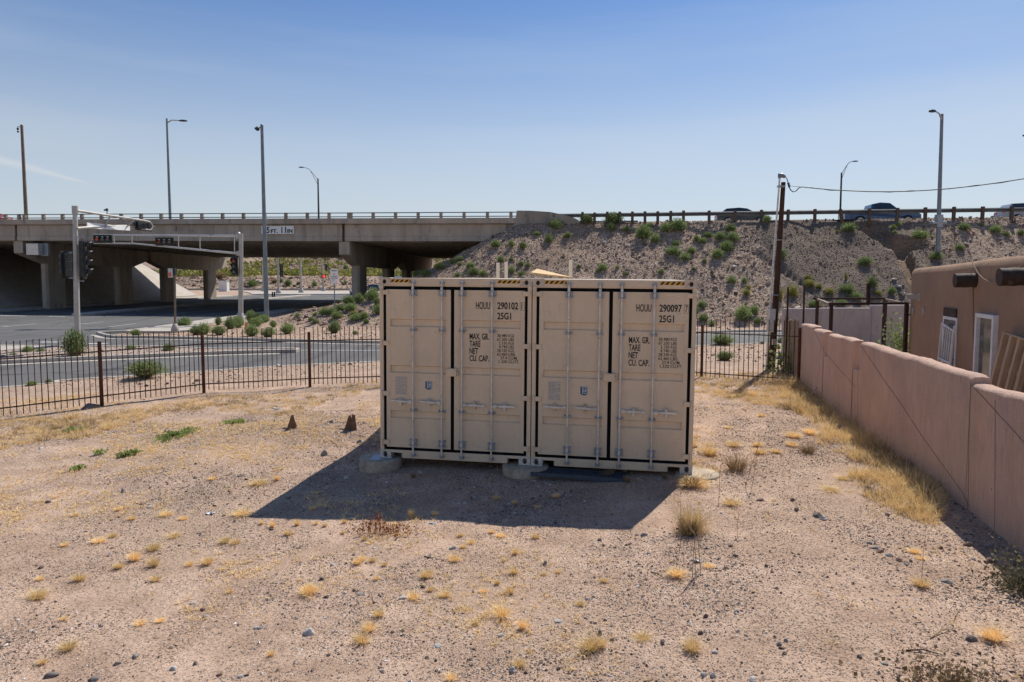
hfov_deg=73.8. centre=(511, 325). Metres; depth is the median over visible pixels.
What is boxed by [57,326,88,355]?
shrub
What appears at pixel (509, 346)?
door
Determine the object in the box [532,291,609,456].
door
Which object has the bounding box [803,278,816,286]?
shrub
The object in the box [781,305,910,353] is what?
plaster wall
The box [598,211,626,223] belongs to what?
shrub
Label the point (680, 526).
dry stalk
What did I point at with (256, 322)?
shrub
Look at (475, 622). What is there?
grass tuft
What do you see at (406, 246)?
freeway bridge
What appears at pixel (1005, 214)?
suv
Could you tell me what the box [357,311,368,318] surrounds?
shrub
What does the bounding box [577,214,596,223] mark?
shrub
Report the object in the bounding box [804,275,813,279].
shrub
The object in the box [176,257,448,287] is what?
shrubs
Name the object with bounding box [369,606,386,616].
grass tuft
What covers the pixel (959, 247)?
shrub
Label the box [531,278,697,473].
shipping container
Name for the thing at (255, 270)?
desert scrub
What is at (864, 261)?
shrub
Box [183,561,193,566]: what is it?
grass tuft
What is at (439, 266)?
shrub
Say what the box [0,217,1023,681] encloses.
ground
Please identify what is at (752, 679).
rock
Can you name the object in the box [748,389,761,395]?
grass tuft
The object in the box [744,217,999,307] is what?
bank gravel
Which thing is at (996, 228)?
shrub
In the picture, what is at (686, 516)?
dry bush
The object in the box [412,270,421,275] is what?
shrub
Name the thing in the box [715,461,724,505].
dry stalk
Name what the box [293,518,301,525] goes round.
grass tuft
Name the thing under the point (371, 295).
shrub
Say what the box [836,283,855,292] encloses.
shrub
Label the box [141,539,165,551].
grass tuft
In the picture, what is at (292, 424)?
steel bracket
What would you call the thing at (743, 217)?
hatchback
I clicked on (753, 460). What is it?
dry stalk
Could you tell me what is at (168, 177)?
street lamp
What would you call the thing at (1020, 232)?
shrub
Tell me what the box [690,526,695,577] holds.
dry stalk
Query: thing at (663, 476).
grass tuft
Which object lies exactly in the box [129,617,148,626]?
grass tuft
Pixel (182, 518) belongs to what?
grass tuft
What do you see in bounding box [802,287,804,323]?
iron post
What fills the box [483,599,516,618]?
grass tuft
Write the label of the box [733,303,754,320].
shrub
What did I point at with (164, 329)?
pavement
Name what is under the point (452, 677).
grass tuft
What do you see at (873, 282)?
shrub
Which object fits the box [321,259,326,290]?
distant signal
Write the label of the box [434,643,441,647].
rock
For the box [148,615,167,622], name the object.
grass tuft
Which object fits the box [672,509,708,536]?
grass tuft
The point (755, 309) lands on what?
shrub
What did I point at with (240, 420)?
green weed
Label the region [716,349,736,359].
shrub
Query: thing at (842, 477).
grass tuft
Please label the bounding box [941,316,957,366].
window
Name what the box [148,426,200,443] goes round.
green weed
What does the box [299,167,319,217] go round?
street lamp
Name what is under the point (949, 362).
security grille
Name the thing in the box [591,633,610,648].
grass tuft
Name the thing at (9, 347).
corner pavement
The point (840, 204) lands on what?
street lamp
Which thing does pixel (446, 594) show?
grass tuft
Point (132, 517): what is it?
grass tuft
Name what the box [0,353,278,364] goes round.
street gutter
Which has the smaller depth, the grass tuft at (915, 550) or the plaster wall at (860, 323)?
the grass tuft at (915, 550)
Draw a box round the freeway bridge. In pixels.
[0,211,578,308]
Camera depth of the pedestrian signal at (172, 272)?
36.48 m
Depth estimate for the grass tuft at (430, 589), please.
6.65 m
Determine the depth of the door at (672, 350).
10.24 m
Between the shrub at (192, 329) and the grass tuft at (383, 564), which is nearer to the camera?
the grass tuft at (383, 564)
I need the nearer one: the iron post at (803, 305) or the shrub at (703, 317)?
the iron post at (803, 305)
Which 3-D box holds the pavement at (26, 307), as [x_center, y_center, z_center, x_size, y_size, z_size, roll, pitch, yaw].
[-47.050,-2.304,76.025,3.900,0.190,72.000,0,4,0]
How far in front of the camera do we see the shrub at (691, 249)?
49.58 m
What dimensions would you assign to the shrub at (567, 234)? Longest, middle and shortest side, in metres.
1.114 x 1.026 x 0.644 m
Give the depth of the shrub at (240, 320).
41.63 m
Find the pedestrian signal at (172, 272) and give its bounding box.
[168,268,179,331]
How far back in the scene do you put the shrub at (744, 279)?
46.22 m
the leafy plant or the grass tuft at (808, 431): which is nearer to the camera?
the grass tuft at (808, 431)
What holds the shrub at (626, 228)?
on the ground at (806, 609)
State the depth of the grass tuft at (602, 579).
6.83 m
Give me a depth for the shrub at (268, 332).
35.04 m
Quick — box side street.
[0,332,781,386]
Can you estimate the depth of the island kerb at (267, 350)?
26.47 m
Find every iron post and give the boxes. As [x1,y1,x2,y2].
[785,287,788,364]
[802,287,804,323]
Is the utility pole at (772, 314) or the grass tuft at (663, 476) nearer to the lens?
the grass tuft at (663, 476)
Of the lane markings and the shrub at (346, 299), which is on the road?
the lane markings
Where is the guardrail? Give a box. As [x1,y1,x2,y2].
[563,206,1023,225]
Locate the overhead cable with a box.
[789,178,1023,192]
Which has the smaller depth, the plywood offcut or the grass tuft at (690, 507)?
the grass tuft at (690, 507)
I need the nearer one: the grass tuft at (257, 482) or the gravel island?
the grass tuft at (257, 482)
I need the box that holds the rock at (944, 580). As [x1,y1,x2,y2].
[940,578,952,583]
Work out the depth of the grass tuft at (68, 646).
5.78 m
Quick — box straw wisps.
[0,389,1020,681]
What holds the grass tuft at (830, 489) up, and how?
on the ground at (806, 609)
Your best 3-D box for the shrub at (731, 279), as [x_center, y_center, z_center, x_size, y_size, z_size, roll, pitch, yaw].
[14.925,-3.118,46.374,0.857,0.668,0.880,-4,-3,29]
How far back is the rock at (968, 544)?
7.56 m
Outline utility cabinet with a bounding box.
[219,281,228,291]
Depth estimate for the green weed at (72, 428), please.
13.93 m
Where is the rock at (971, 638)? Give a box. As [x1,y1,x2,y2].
[965,634,977,641]
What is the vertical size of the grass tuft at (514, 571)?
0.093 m
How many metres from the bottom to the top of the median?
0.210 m
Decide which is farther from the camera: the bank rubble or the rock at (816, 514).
the bank rubble
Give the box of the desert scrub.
[152,257,447,276]
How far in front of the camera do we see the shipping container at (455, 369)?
10.72 m
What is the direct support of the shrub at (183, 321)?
on the ground at (806, 609)
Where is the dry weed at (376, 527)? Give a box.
[329,509,422,537]
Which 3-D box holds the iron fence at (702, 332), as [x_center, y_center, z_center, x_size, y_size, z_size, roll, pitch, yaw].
[4.178,0.818,20.774,8.366,2.155,1.675,1,4,15]
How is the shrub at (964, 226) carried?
on the ground at (806, 609)
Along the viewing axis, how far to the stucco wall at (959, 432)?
9.66 m
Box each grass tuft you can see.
[15,582,59,600]
[34,656,48,664]
[35,575,45,580]
[53,635,86,652]
[59,615,68,620]
[71,570,91,581]
[85,535,112,542]
[106,531,122,537]
[107,561,124,568]
[120,547,146,560]
[127,514,140,519]
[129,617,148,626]
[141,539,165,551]
[144,554,161,567]
[148,573,160,581]
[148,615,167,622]
[152,509,173,516]
[162,530,183,538]
[176,514,190,519]
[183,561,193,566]
[197,553,217,565]
[216,534,232,543]
[221,505,255,516]
[229,537,245,544]
[243,478,273,487]
[265,649,276,656]
[268,519,276,527]
[283,530,293,535]
[289,581,326,595]
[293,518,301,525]
[296,582,316,593]
[344,630,383,646]
[350,556,361,564]
[357,617,380,632]
[367,556,376,561]
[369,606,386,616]
[379,560,389,565]
[404,589,423,603]
[407,508,418,518]
[413,566,438,578]
[424,586,437,591]
[437,589,453,597]
[442,670,459,681]
[444,551,462,563]
[465,537,476,543]
[471,619,480,625]
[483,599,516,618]
[491,493,501,499]
[495,532,504,536]
[502,584,517,593]
[504,656,529,666]
[507,564,520,574]
[510,546,520,554]
[515,618,528,629]
[529,531,543,538]
[571,631,607,652]
[573,598,587,605]
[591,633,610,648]
[600,576,610,582]
[603,467,615,474]
[623,474,632,482]
[628,627,656,645]
[658,473,668,478]
[660,563,694,580]
[665,500,724,527]
[667,473,716,487]
[668,471,714,487]
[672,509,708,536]
[675,633,706,652]
[693,443,723,455]
[699,561,716,569]
[713,495,746,505]
[714,448,759,471]
[724,439,744,446]
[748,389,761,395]
[751,442,769,446]
[753,448,768,454]
[767,447,787,452]
[779,431,806,437]
[784,440,799,446]
[792,441,823,453]
[797,426,822,434]
[814,483,848,494]
[830,473,850,480]
[902,574,933,587]
[904,546,925,553]
[915,554,927,559]
[964,620,1019,641]
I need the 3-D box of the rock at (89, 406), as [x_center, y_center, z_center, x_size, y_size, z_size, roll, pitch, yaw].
[-10.086,1.948,16.332,0.358,0.182,0.417,3,5,36]
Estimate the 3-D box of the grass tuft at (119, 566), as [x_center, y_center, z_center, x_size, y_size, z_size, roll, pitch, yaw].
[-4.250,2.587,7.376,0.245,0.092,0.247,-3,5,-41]
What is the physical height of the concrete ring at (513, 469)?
0.178 m
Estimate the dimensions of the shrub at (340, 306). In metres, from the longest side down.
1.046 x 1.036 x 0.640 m
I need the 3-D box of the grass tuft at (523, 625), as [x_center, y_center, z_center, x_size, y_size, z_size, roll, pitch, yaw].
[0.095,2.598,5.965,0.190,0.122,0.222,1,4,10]
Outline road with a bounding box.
[0,291,379,334]
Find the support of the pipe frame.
on the ground at (806, 609)
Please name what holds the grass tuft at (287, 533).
on the ground at (806, 609)
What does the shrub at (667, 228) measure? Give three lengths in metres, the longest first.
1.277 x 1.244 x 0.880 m
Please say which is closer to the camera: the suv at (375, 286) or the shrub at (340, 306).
the shrub at (340, 306)
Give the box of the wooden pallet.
[990,332,1023,391]
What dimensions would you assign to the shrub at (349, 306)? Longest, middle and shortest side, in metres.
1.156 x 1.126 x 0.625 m
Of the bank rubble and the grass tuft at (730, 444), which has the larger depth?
the bank rubble
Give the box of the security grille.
[937,322,954,365]
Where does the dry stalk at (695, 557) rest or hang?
on the ground at (806, 609)
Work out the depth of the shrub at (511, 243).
52.20 m
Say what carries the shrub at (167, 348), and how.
on the gravel island
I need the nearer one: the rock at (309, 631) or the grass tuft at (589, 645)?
the grass tuft at (589, 645)
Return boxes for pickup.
[838,202,920,219]
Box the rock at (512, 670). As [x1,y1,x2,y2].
[509,666,515,672]
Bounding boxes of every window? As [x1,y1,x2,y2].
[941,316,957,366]
[972,313,998,378]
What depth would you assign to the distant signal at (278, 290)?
125.46 m
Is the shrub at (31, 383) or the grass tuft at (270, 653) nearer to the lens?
the grass tuft at (270, 653)
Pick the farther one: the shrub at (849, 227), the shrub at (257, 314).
the shrub at (849, 227)
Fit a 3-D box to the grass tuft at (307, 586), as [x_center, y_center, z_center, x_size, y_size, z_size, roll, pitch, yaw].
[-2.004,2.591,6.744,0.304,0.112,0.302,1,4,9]
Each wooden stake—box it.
[496,263,499,277]
[504,262,507,277]
[569,260,571,276]
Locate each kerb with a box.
[0,294,251,311]
[1,345,299,363]
[96,300,781,343]
[185,288,350,289]
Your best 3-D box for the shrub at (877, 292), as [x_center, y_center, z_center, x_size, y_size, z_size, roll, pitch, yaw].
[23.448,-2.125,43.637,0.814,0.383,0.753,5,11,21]
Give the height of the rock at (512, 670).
0.059 m
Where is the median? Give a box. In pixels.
[72,295,310,315]
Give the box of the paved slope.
[0,248,196,307]
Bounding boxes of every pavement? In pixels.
[0,295,232,309]
[0,345,49,350]
[123,309,302,332]
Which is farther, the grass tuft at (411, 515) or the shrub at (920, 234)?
the shrub at (920, 234)
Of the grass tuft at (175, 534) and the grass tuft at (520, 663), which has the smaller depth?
the grass tuft at (520, 663)
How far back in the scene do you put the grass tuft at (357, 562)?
7.33 m
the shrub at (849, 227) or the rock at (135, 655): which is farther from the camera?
the shrub at (849, 227)
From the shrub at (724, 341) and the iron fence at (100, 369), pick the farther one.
the shrub at (724, 341)
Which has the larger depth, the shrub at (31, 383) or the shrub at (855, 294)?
the shrub at (855, 294)
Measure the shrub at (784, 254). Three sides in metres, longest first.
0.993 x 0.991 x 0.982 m
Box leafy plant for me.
[762,336,791,374]
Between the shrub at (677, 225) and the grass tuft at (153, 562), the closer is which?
the grass tuft at (153, 562)
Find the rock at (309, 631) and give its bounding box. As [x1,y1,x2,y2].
[303,627,313,635]
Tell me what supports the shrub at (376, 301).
on the ground at (806, 609)
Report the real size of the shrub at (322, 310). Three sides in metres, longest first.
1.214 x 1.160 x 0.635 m
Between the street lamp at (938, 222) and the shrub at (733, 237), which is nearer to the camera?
the street lamp at (938, 222)
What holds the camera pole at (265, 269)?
on the ground at (806, 609)
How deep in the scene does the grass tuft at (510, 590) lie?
6.62 m
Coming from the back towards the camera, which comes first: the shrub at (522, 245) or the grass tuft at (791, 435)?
the shrub at (522, 245)
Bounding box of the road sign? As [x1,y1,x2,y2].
[330,269,337,308]
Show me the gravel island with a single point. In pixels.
(24, 354)
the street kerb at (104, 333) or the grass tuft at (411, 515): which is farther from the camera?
the street kerb at (104, 333)
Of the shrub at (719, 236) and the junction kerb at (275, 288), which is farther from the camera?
the junction kerb at (275, 288)
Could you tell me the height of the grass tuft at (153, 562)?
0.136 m
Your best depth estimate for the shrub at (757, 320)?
42.12 m
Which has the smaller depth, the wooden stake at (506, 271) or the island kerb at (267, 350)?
the wooden stake at (506, 271)
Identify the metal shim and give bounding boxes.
[370,455,395,459]
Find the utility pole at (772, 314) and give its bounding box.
[765,173,789,369]
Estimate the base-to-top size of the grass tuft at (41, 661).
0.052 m
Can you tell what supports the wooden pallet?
on the crate
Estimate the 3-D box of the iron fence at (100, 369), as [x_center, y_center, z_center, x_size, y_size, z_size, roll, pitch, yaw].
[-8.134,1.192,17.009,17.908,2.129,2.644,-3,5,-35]
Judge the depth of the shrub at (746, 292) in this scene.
44.99 m
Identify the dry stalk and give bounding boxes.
[675,499,686,552]
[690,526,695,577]
[690,528,695,576]
[696,530,702,572]
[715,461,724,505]
[745,437,760,485]
[750,432,759,488]
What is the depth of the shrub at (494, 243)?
52.75 m
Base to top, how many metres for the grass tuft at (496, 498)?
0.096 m
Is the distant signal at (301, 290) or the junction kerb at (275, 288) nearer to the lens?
the distant signal at (301, 290)
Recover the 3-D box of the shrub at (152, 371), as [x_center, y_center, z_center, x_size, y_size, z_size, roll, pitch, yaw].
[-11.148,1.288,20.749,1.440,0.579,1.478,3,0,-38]
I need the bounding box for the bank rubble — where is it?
[279,215,1023,325]
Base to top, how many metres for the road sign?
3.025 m
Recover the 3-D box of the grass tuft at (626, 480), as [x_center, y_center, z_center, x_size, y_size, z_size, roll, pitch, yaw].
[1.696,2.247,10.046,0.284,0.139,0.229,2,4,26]
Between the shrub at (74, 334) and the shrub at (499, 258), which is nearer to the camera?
the shrub at (74, 334)
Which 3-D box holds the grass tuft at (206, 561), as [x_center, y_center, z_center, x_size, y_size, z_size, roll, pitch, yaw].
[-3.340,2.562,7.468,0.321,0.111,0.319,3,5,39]
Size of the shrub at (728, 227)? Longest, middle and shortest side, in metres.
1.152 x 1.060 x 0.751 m
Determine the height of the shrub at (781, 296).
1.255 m
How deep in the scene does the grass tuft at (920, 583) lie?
6.58 m
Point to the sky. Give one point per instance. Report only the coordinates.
(555, 106)
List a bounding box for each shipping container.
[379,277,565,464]
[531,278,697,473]
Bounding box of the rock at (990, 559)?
[986,557,995,562]
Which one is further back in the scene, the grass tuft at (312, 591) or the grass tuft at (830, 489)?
the grass tuft at (830, 489)
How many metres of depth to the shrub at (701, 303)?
44.28 m
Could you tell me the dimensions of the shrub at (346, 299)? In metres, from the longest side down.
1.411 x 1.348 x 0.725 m
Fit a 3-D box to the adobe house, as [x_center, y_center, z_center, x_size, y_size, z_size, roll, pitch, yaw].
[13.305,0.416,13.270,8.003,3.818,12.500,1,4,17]
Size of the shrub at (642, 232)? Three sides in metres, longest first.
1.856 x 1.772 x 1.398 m
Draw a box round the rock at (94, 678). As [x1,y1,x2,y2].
[88,675,99,681]
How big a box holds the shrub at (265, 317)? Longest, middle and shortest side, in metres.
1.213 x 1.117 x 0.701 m
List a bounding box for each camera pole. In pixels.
[16,124,27,218]
[255,124,268,316]
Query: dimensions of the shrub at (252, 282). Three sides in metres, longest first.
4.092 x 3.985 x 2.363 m
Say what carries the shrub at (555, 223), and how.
on the ground at (806, 609)
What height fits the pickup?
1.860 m
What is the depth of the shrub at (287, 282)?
177.77 m
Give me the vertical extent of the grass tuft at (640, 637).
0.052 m
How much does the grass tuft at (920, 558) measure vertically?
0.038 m
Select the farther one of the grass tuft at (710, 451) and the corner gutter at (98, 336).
the corner gutter at (98, 336)
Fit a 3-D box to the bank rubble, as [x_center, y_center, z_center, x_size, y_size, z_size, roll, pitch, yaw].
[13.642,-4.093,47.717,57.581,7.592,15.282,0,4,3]
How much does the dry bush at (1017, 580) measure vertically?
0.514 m
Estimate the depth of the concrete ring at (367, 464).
10.84 m
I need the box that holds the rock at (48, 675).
[43,671,59,678]
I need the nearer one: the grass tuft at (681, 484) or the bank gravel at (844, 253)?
the grass tuft at (681, 484)
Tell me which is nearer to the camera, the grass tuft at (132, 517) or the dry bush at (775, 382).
the grass tuft at (132, 517)
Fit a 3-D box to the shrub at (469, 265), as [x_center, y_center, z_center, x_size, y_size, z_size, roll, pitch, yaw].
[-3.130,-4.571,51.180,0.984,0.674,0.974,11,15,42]
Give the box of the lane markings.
[1,295,324,343]
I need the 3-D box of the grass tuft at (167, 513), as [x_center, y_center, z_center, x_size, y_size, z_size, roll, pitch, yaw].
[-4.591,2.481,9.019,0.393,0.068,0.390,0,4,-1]
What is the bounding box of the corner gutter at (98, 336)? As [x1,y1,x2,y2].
[91,332,781,343]
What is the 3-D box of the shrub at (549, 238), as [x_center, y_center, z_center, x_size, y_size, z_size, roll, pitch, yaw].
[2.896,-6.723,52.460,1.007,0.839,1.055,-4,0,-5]
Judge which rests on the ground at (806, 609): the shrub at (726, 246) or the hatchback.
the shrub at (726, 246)
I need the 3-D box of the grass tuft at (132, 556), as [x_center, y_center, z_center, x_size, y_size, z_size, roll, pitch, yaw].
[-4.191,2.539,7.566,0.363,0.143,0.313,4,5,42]
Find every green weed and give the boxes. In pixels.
[58,426,87,431]
[69,463,87,469]
[92,448,108,455]
[115,448,143,457]
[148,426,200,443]
[219,418,244,423]
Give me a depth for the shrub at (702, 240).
50.52 m
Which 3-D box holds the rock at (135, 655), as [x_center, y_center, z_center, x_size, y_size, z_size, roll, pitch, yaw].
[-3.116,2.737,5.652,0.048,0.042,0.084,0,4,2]
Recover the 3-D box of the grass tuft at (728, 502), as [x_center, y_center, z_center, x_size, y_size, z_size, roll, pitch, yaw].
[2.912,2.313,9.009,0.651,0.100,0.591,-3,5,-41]
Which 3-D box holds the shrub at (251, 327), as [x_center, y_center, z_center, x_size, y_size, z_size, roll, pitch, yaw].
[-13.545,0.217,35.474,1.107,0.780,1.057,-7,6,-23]
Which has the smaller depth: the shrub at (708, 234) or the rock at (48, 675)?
the rock at (48, 675)
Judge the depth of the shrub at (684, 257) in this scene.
48.91 m
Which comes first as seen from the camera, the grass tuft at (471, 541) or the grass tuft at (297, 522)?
the grass tuft at (471, 541)
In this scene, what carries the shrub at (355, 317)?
on the ground at (806, 609)
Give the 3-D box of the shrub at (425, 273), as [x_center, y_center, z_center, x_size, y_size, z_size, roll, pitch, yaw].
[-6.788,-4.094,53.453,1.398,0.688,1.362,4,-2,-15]
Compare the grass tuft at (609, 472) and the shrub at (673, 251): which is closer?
the grass tuft at (609, 472)
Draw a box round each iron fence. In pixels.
[0,326,379,415]
[695,318,801,381]
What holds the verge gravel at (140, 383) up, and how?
on the ground at (806, 609)
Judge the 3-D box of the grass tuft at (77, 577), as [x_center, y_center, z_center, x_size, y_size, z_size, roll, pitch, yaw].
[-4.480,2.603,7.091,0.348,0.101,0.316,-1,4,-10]
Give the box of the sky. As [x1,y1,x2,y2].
[0,0,1023,221]
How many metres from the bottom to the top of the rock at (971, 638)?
0.063 m
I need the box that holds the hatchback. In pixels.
[714,208,769,220]
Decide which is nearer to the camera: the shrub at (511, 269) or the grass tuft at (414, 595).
the grass tuft at (414, 595)
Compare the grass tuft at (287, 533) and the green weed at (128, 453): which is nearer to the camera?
the grass tuft at (287, 533)
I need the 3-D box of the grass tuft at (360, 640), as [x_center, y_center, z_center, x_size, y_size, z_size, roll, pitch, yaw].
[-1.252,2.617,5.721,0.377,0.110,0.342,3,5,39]
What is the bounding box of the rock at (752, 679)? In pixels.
[749,676,755,681]
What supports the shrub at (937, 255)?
on the ground at (806, 609)
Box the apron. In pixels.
[243,291,379,294]
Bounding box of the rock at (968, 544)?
[963,542,971,546]
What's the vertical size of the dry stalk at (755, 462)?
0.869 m
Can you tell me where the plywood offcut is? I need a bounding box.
[531,269,571,277]
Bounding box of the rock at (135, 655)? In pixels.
[132,653,139,658]
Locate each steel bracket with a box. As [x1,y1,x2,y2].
[283,415,296,428]
[340,414,356,429]
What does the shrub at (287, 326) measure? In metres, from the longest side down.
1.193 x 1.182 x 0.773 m
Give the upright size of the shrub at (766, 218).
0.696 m
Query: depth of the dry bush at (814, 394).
16.78 m
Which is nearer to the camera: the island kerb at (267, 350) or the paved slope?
the island kerb at (267, 350)
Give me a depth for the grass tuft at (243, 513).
8.97 m
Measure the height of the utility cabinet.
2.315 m
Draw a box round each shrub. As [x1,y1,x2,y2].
[21,345,32,351]
[24,381,37,385]
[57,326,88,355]
[124,359,171,377]
[128,329,142,334]
[161,342,175,350]
[176,316,192,325]
[189,325,200,334]
[195,321,211,334]
[209,325,225,334]
[213,315,223,324]
[216,272,225,278]
[222,315,238,328]
[234,314,245,327]
[241,323,258,335]
[245,278,257,286]
[245,309,254,322]
[248,316,264,326]
[253,311,260,318]
[257,313,269,322]
[258,327,275,336]
[269,320,276,326]
[277,321,295,333]
[283,278,292,285]
[317,307,329,314]
[326,306,337,313]
[327,319,341,332]
[330,310,344,318]
[333,303,344,310]
[336,295,355,303]
[342,303,359,310]
[348,313,361,320]
[353,292,364,302]
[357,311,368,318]
[363,288,379,300]
[370,303,379,313]
[373,297,379,304]
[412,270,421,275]
[418,269,430,276]
[434,262,445,269]
[449,258,456,263]
[463,267,480,274]
[465,261,475,268]
[479,269,488,275]
[489,239,501,246]
[496,255,503,261]
[508,240,515,246]
[508,265,515,273]
[518,241,526,248]
[544,233,555,242]
[548,218,563,229]
[563,231,573,237]
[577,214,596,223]
[597,263,607,270]
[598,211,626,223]
[606,222,616,230]
[619,226,631,230]
[633,223,657,238]
[649,232,660,242]
[659,222,672,231]
[664,217,688,230]
[664,245,683,254]
[680,252,691,260]
[687,246,696,253]
[697,299,707,307]
[697,313,710,320]
[698,237,705,242]
[701,232,714,237]
[708,248,723,258]
[709,334,737,344]
[714,231,727,239]
[716,240,735,251]
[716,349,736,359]
[724,223,736,230]
[726,230,740,241]
[726,275,736,283]
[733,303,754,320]
[741,277,748,282]
[741,287,750,294]
[749,304,759,313]
[754,317,761,323]
[761,215,771,222]
[772,286,784,301]
[775,246,788,258]
[785,284,799,296]
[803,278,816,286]
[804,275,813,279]
[808,300,820,306]
[823,287,834,293]
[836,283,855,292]
[840,221,859,231]
[849,291,863,296]
[854,256,874,265]
[866,275,879,287]
[870,308,909,352]
[874,289,883,294]
[887,286,896,294]
[908,229,931,238]
[927,251,944,259]
[954,221,970,229]
[954,244,965,249]
[988,224,1004,232]
[1017,228,1023,235]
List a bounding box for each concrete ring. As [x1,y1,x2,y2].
[359,451,401,473]
[502,459,548,479]
[676,467,718,479]
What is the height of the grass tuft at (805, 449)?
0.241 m
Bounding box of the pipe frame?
[813,283,909,352]
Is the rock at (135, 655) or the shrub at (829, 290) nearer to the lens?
the rock at (135, 655)
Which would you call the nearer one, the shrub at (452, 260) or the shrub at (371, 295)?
the shrub at (371, 295)
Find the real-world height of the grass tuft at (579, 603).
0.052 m
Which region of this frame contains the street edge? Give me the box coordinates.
[0,342,769,387]
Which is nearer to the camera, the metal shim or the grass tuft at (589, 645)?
the grass tuft at (589, 645)
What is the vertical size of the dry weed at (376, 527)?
0.295 m
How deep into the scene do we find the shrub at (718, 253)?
48.71 m
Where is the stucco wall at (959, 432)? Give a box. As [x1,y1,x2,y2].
[800,323,1023,552]
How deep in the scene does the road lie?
56.36 m
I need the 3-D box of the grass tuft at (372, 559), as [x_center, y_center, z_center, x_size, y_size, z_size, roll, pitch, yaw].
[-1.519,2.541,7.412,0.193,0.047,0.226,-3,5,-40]
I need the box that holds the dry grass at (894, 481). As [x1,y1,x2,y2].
[0,370,955,525]
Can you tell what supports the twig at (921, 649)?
on the ground at (806, 609)
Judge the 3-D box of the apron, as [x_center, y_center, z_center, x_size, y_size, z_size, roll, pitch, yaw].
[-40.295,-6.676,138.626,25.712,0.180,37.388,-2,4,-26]
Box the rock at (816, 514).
[813,512,821,517]
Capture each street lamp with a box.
[166,118,186,218]
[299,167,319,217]
[839,161,857,208]
[928,109,946,252]
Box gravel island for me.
[1,346,280,359]
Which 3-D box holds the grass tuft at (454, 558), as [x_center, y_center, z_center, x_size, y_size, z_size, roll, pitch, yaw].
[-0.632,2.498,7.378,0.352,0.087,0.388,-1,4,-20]
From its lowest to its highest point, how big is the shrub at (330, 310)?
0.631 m
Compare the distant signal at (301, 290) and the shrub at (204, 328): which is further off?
the distant signal at (301, 290)
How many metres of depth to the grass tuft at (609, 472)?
10.36 m
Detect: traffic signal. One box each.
[58,206,152,332]
[93,232,244,322]
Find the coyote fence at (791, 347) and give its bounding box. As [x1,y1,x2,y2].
[784,317,798,377]
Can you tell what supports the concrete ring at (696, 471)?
on the ground at (806, 609)
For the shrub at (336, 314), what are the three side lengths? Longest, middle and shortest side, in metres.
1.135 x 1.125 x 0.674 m
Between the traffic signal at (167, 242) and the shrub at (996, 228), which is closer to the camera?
the traffic signal at (167, 242)
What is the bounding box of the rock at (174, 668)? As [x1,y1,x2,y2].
[170,665,176,670]
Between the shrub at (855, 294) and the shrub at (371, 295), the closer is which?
the shrub at (855, 294)
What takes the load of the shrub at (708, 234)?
on the ground at (806, 609)
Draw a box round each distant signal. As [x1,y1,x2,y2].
[261,258,263,290]
[275,258,282,292]
[298,258,303,292]
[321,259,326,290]
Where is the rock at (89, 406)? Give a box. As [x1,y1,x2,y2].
[81,403,100,409]
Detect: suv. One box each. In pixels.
[367,284,379,291]
[993,203,1023,216]
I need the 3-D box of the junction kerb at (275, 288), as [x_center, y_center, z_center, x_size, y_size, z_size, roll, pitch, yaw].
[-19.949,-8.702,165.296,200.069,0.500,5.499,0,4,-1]
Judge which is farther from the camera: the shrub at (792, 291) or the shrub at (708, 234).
the shrub at (708, 234)
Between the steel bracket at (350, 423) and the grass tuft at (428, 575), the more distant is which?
the steel bracket at (350, 423)
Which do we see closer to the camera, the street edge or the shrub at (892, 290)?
the street edge
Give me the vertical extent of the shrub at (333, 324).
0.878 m
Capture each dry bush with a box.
[665,501,715,536]
[748,374,799,386]
[802,386,820,399]
[820,633,1022,681]
[959,536,1023,600]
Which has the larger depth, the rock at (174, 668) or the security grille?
the security grille
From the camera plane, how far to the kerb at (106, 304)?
74.11 m
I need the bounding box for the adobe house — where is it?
[907,255,1023,392]
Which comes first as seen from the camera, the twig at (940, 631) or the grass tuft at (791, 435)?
the twig at (940, 631)
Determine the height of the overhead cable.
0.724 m
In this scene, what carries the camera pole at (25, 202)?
on the freeway bridge
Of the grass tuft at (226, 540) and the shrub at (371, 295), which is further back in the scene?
the shrub at (371, 295)
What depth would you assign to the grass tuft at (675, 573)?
6.91 m
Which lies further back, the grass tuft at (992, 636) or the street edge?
the street edge
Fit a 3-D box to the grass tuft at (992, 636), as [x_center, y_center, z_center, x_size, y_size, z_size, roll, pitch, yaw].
[3.958,2.515,5.609,0.504,0.153,0.434,-1,4,-8]
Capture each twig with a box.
[906,649,943,655]
[930,628,955,638]
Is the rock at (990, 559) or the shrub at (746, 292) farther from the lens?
the shrub at (746, 292)
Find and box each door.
[380,289,450,449]
[454,290,530,452]
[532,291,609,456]
[610,292,695,460]
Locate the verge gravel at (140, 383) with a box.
[1,316,781,386]
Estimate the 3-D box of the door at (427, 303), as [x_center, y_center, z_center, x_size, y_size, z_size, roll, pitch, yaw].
[-1.528,0.698,10.832,1.145,2.532,0.083,1,4,9]

